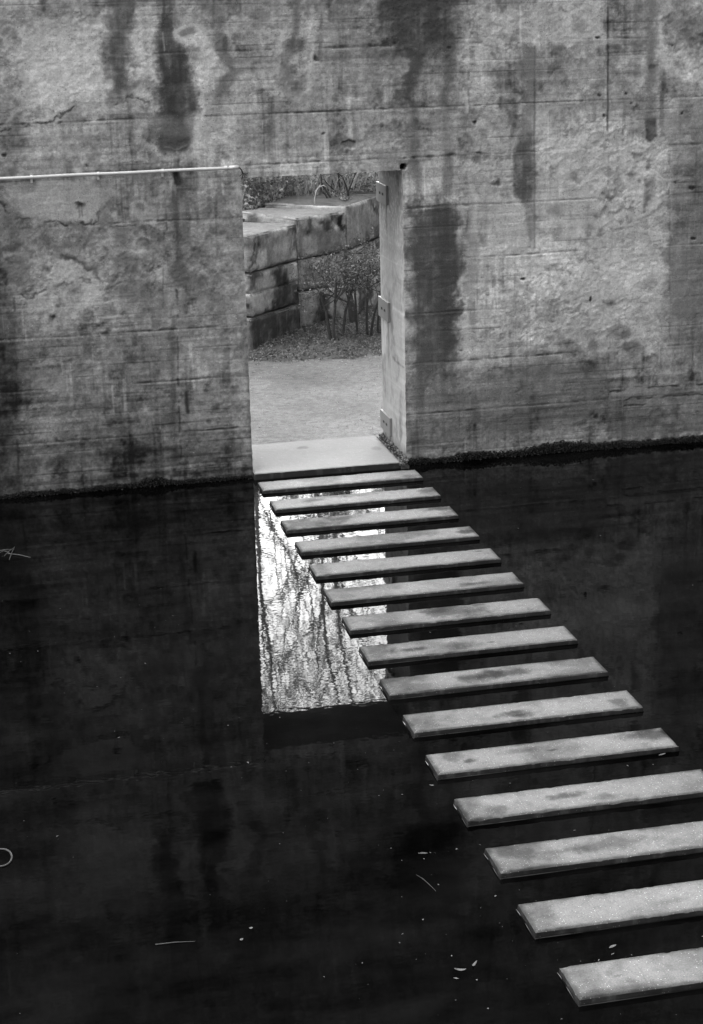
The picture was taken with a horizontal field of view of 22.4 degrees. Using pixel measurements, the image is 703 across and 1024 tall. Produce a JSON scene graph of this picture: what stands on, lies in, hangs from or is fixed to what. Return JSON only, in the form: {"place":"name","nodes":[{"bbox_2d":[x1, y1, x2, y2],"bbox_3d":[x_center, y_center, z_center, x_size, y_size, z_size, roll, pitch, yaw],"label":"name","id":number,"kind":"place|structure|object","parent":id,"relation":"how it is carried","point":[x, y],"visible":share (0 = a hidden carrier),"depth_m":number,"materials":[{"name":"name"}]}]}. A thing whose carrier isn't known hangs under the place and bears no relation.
{"place":"outdoors","nodes":[
{"label":"outdoors","id":0,"kind":"place"},
{"bbox_2d":[242,175,326,209],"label":"terrace","id":1,"kind":"structure","parent":0,"point":[265,198],"depth_m":24.95,"materials":[{"name":"plant"}]},
{"bbox_2d":[241,176,288,210],"bbox_3d":[-1.527,-4.605,23.825,1.468,1.276,1.342,14,23,40],"label":"bush","id":2,"kind":"object","parent":1,"relation":"on","point":[255,182],"visible":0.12,"depth_m":23.79,"materials":[{"name":"grey plant"}]},
{"bbox_2d":[243,173,342,200],"bbox_3d":[-0.903,-4.900,24.558,1.515,1.380,1.478,-16,22,-39],"label":"bush","id":3,"kind":"object","parent":1,"relation":"on","point":[291,182],"visible":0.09,"depth_m":24.33,"materials":[{"name":"grey plant"}]},
{"bbox_2d":[250,171,378,195],"bbox_3d":[0.083,-4.948,25.300,3.035,0.669,4.925,11,21,34],"label":"dry brush","id":4,"kind":"object","parent":1,"relation":"on","point":[328,180],"visible":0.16,"depth_m":24.21,"materials":[{"name":"grey plant"}]},
{"bbox_2d":[276,176,375,200],"bbox_3d":[-0.038,-4.773,25.586,2.058,0.180,4.741,6,19,22],"label":"moss mat","id":5,"kind":"object","parent":1,"relation":"on","point":[341,192],"visible":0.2,"depth_m":24.16,"materials":[{"name":"plant"}]},
{"bbox_2d":[324,174,339,191],"bbox_3d":[-0.275,-5.125,23.827,1.543,1.906,1.239,-14,21,-35],"label":"sapling","id":6,"kind":"object","parent":5,"relation":"on","point":[338,184],"visible":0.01,"depth_m":24.07,"materials":[{"name":"grey plant"}]},
{"bbox_2d":[351,172,358,187],"bbox_3d":[0.119,-5.231,24.176,1.460,1.613,2.020,-22,27,-49],"label":"sapling","id":7,"kind":"object","parent":5,"relation":"on","point":[355,179],"depth_m":24.31,"materials":[{"name":"grey plant"}]},
{"bbox_2d":[332,171,378,185],"bbox_3d":[0.214,-5.017,25.082,1.282,1.142,1.225,-5,18,-12],"label":"bush","id":8,"kind":"object","parent":1,"relation":"on","point":[370,175],"visible":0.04,"depth_m":24.73,"materials":[{"name":"grey plant"}]},
{"bbox_2d":[248,347,382,444],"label":"path","id":9,"kind":"structure","parent":0,"point":[350,383],"depth_m":19.41,"materials":[{"name":"grey gravel"}]},
{"bbox_2d":[0,442,702,1023],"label":"water","id":10,"kind":"structure","parent":0,"point":[144,806],"depth_m":10.82,"materials":[{"name":"black liquid"}]},
{"bbox_2d":[0,848,12,866],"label":"floating ring","id":11,"kind":"object","parent":10,"relation":"on","point":[9,862],"visible":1,"depth_m":9.59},
{"bbox_2d":[0,547,30,559],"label":"twig cluster","id":12,"kind":"object","parent":10,"relation":"on","point":[12,549],"visible":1,"depth_m":14.62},
{"bbox_2d":[0,478,247,498],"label":"water edge","id":13,"kind":"object","parent":10,"relation":"on","point":[121,488],"visible":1,"depth_m":16.36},
{"bbox_2d":[155,941,194,944],"bbox_3d":[-0.867,2.118,8.720,0.194,0.007,0.007,-3,17,-7],"label":"twig","id":14,"kind":"object","parent":10,"relation":"on","point":[174,942],"visible":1,"depth_m":8.72,"materials":[{"name":"wood"}]},
{"bbox_2d":[257,470,423,494],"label":"stepping stone","id":15,"kind":"object","parent":10,"relation":"in","point":[332,482],"visible":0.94,"depth_m":16.32,"materials":[{"name":"concrete"}]},
{"bbox_2d":[269,487,440,513],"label":"stepping stone","id":16,"kind":"object","parent":10,"relation":"in","point":[353,500],"visible":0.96,"depth_m":15.75,"materials":[{"name":"concrete"}]},
{"bbox_2d":[9,483,702,1018],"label":"floating flecks","id":17,"kind":"object","parent":10,"relation":"on","point":[279,843],"visible":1,"depth_m":9.58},
{"bbox_2d":[280,506,458,533],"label":"stepping stone","id":18,"kind":"object","parent":10,"relation":"in","point":[339,522],"visible":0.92,"depth_m":15.18,"materials":[{"name":"concrete"}]},
{"bbox_2d":[294,526,479,555],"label":"stepping stone","id":19,"kind":"object","parent":10,"relation":"in","point":[383,541],"visible":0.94,"depth_m":14.61,"materials":[{"name":"concrete"}]},
{"bbox_2d":[308,548,501,580],"bbox_3d":[0.427,0.444,14.102,1.515,0.107,0.301,-5,18,-12],"label":"stepping stone","id":20,"kind":"object","parent":10,"relation":"in","point":[378,566],"visible":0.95,"depth_m":14.04,"materials":[{"name":"concrete"}]},
{"bbox_2d":[323,572,523,606],"bbox_3d":[0.552,0.618,13.531,1.515,0.107,0.301,-5,18,-12],"label":"stepping stone","id":21,"kind":"object","parent":10,"relation":"in","point":[418,589],"visible":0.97,"depth_m":13.47,"materials":[{"name":"concrete"}]},
{"bbox_2d":[341,598,551,634],"bbox_3d":[0.695,0.790,12.964,1.515,0.107,0.301,-5,18,-12],"label":"stepping stone","id":22,"kind":"object","parent":10,"relation":"in","point":[435,617],"visible":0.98,"depth_m":12.91,"materials":[{"name":"concrete"}]},
{"bbox_2d":[359,626,577,665],"bbox_3d":[0.819,0.964,12.393,1.515,0.107,0.301,-5,18,-12],"label":"stepping stone","id":23,"kind":"object","parent":10,"relation":"in","point":[443,648],"visible":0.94,"depth_m":12.34,"materials":[{"name":"concrete"}]},
{"bbox_2d":[378,657,608,700],"bbox_3d":[0.950,1.137,11.823,1.515,0.107,0.301,-5,18,-12],"label":"stepping stone","id":24,"kind":"object","parent":10,"relation":"in","point":[453,682],"visible":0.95,"depth_m":11.77,"materials":[{"name":"concrete"}]},
{"bbox_2d":[402,690,643,737],"bbox_3d":[1.090,1.309,11.255,1.515,0.107,0.301,-5,18,-12],"label":"stepping stone","id":25,"kind":"object","parent":10,"relation":"in","point":[465,720],"visible":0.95,"depth_m":11.20,"materials":[{"name":"concrete"}]},
{"bbox_2d":[424,728,679,780],"bbox_3d":[1.211,1.483,10.683,1.515,0.107,0.301,-5,18,-12],"label":"stepping stone","id":26,"kind":"object","parent":10,"relation":"in","point":[528,756],"visible":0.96,"depth_m":10.63,"materials":[{"name":"concrete"}]},
{"bbox_2d":[410,441,700,465],"bbox_3d":[5.125,-0.843,17.834,9.416,0.006,0.018,-5,18,-12],"label":"water edge","id":27,"kind":"object","parent":10,"relation":"on","point":[552,453],"visible":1,"depth_m":17.19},
{"bbox_2d":[453,769,702,826],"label":"stepping stone","id":28,"kind":"object","parent":10,"relation":"in","point":[572,799],"visible":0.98,"depth_m":10.05,"materials":[{"name":"concrete"}]},
{"bbox_2d":[484,821,702,879],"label":"stepping stone","id":29,"kind":"object","parent":10,"relation":"in","point":[583,852],"visible":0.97,"depth_m":9.46,"materials":[{"name":"concrete"}]},
{"bbox_2d":[516,880,702,939],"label":"stepping stone","id":30,"kind":"object","parent":10,"relation":"in","point":[605,911],"visible":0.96,"depth_m":8.86,"materials":[{"name":"concrete"}]},
{"bbox_2d":[558,947,702,1006],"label":"stepping stone","id":31,"kind":"object","parent":10,"relation":"in","point":[610,981],"visible":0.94,"depth_m":8.28,"materials":[{"name":"concrete"}]},
{"bbox_2d":[382,439,408,468],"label":"gap earth","id":32,"kind":"structure","parent":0,"point":[406,466],"depth_m":16.80,"materials":[{"name":"soil"}]},
{"bbox_2d":[377,432,408,465],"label":"rubble","id":33,"kind":"object","parent":32,"relation":"on","point":[403,460],"visible":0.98,"depth_m":17.19,"materials":[{"name":"stone"}]},
{"bbox_3d":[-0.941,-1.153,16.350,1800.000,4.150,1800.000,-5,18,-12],"label":"ground","id":34,"kind":"structure","parent":0,"visible":0},
{"bbox_2d":[242,182,380,350],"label":"stone block wall","id":35,"kind":"structure","parent":34,"relation":"on","point":[280,235],"depth_m":22.61,"materials":[{"name":"grey stone"}]},
{"bbox_2d":[320,174,330,197],"bbox_3d":[-0.345,-5.027,23.207,1.992,2.021,1.176,5,18,19],"label":"sapling","id":36,"kind":"object","parent":35,"relation":"on","point":[327,192],"visible":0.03,"depth_m":23.66,"materials":[{"name":"grey plant"}]},
{"bbox_2d":[338,172,356,195],"bbox_3d":[-0.171,-5.061,23.626,2.001,1.828,1.529,-17,23,-41],"label":"sapling","id":37,"kind":"object","parent":35,"relation":"on","point":[347,190],"visible":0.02,"depth_m":23.91,"materials":[{"name":"grey plant"}]},
{"bbox_2d":[248,303,381,364],"bbox_3d":[-0.981,-2.541,23.466,15.000,0.198,5.100,-5,18,-12],"label":"planting bed","id":38,"kind":"object","parent":34,"relation":"on","point":[333,347],"visible":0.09,"depth_m":22.02,"materials":[{"name":"plant"}]},
{"bbox_2d":[288,239,379,339],"bbox_3d":[-0.159,-2.663,21.835,1.293,1.330,1.594,-5,18,-12],"label":"shrub","id":39,"kind":"object","parent":38,"relation":"on","point":[345,287],"visible":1,"depth_m":21.89,"materials":[{"name":"grey plant"}]},
{"bbox_2d":[316,240,380,335],"bbox_3d":[0.242,-2.792,22.183,1.370,1.326,1.334,-12,20,-30],"label":"shrub","id":40,"kind":"object","parent":38,"relation":"on","point":[376,306],"visible":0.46,"depth_m":22.20,"materials":[{"name":"grey plant"}]},
{"bbox_2d":[326,224,379,322],"bbox_3d":[-0.004,-3.030,22.896,0.902,1.393,0.721,4,18,15],"label":"shrub","id":41,"kind":"object","parent":38,"relation":"on","point":[351,310],"visible":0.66,"depth_m":22.82,"materials":[{"name":"grey plant"}]},
{"bbox_2d":[252,435,400,479],"bbox_3d":[-0.332,-0.502,17.176,1.411,0.131,1.071,-5,18,-12],"label":"threshold stone","id":42,"kind":"object","parent":34,"relation":"on","point":[319,457],"visible":0.87,"depth_m":17.01,"materials":[{"name":"concrete"}]},
{"bbox_2d":[0,0,702,496],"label":"concrete wall","id":43,"kind":"structure","parent":34,"relation":"on","point":[538,164],"depth_m":16.10,"materials":[{"name":"grey concrete"}]},
{"bbox_2d":[0,165,247,182],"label":"conduit","id":44,"kind":"object","parent":43,"relation":"attached to","point":[161,171],"visible":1,"depth_m":15.50,"materials":[{"name":"metal"}]},
{"bbox_2d":[0,435,702,498],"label":"moss fringe","id":45,"kind":"object","parent":43,"relation":"attached to","point":[691,439],"visible":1,"depth_m":16.97,"materials":[{"name":"plant"}]},
{"bbox_2d":[376,181,387,204],"bbox_3d":[0.290,-3.031,16.851,0.026,0.182,0.400,-5,18,-12],"label":"steel plate","id":46,"kind":"object","parent":43,"relation":"attached to","point":[382,193],"visible":1,"depth_m":16.81,"materials":[{"name":"grey metal"}]},
{"bbox_2d":[378,296,389,322],"bbox_3d":[0.315,-1.967,17.180,0.026,0.191,0.400,-5,18,-12],"label":"steel plate","id":47,"kind":"object","parent":43,"relation":"attached to","point":[383,308],"visible":1,"depth_m":17.13,"materials":[{"name":"grey metal"}]},
{"bbox_2d":[380,409,391,436],"bbox_3d":[0.341,-0.883,17.515,0.026,0.182,0.400,-5,18,-12],"label":"steel plate","id":48,"kind":"object","parent":43,"relation":"attached to","point":[385,422],"visible":1,"depth_m":17.47,"materials":[{"name":"grey metal"}]}
]}

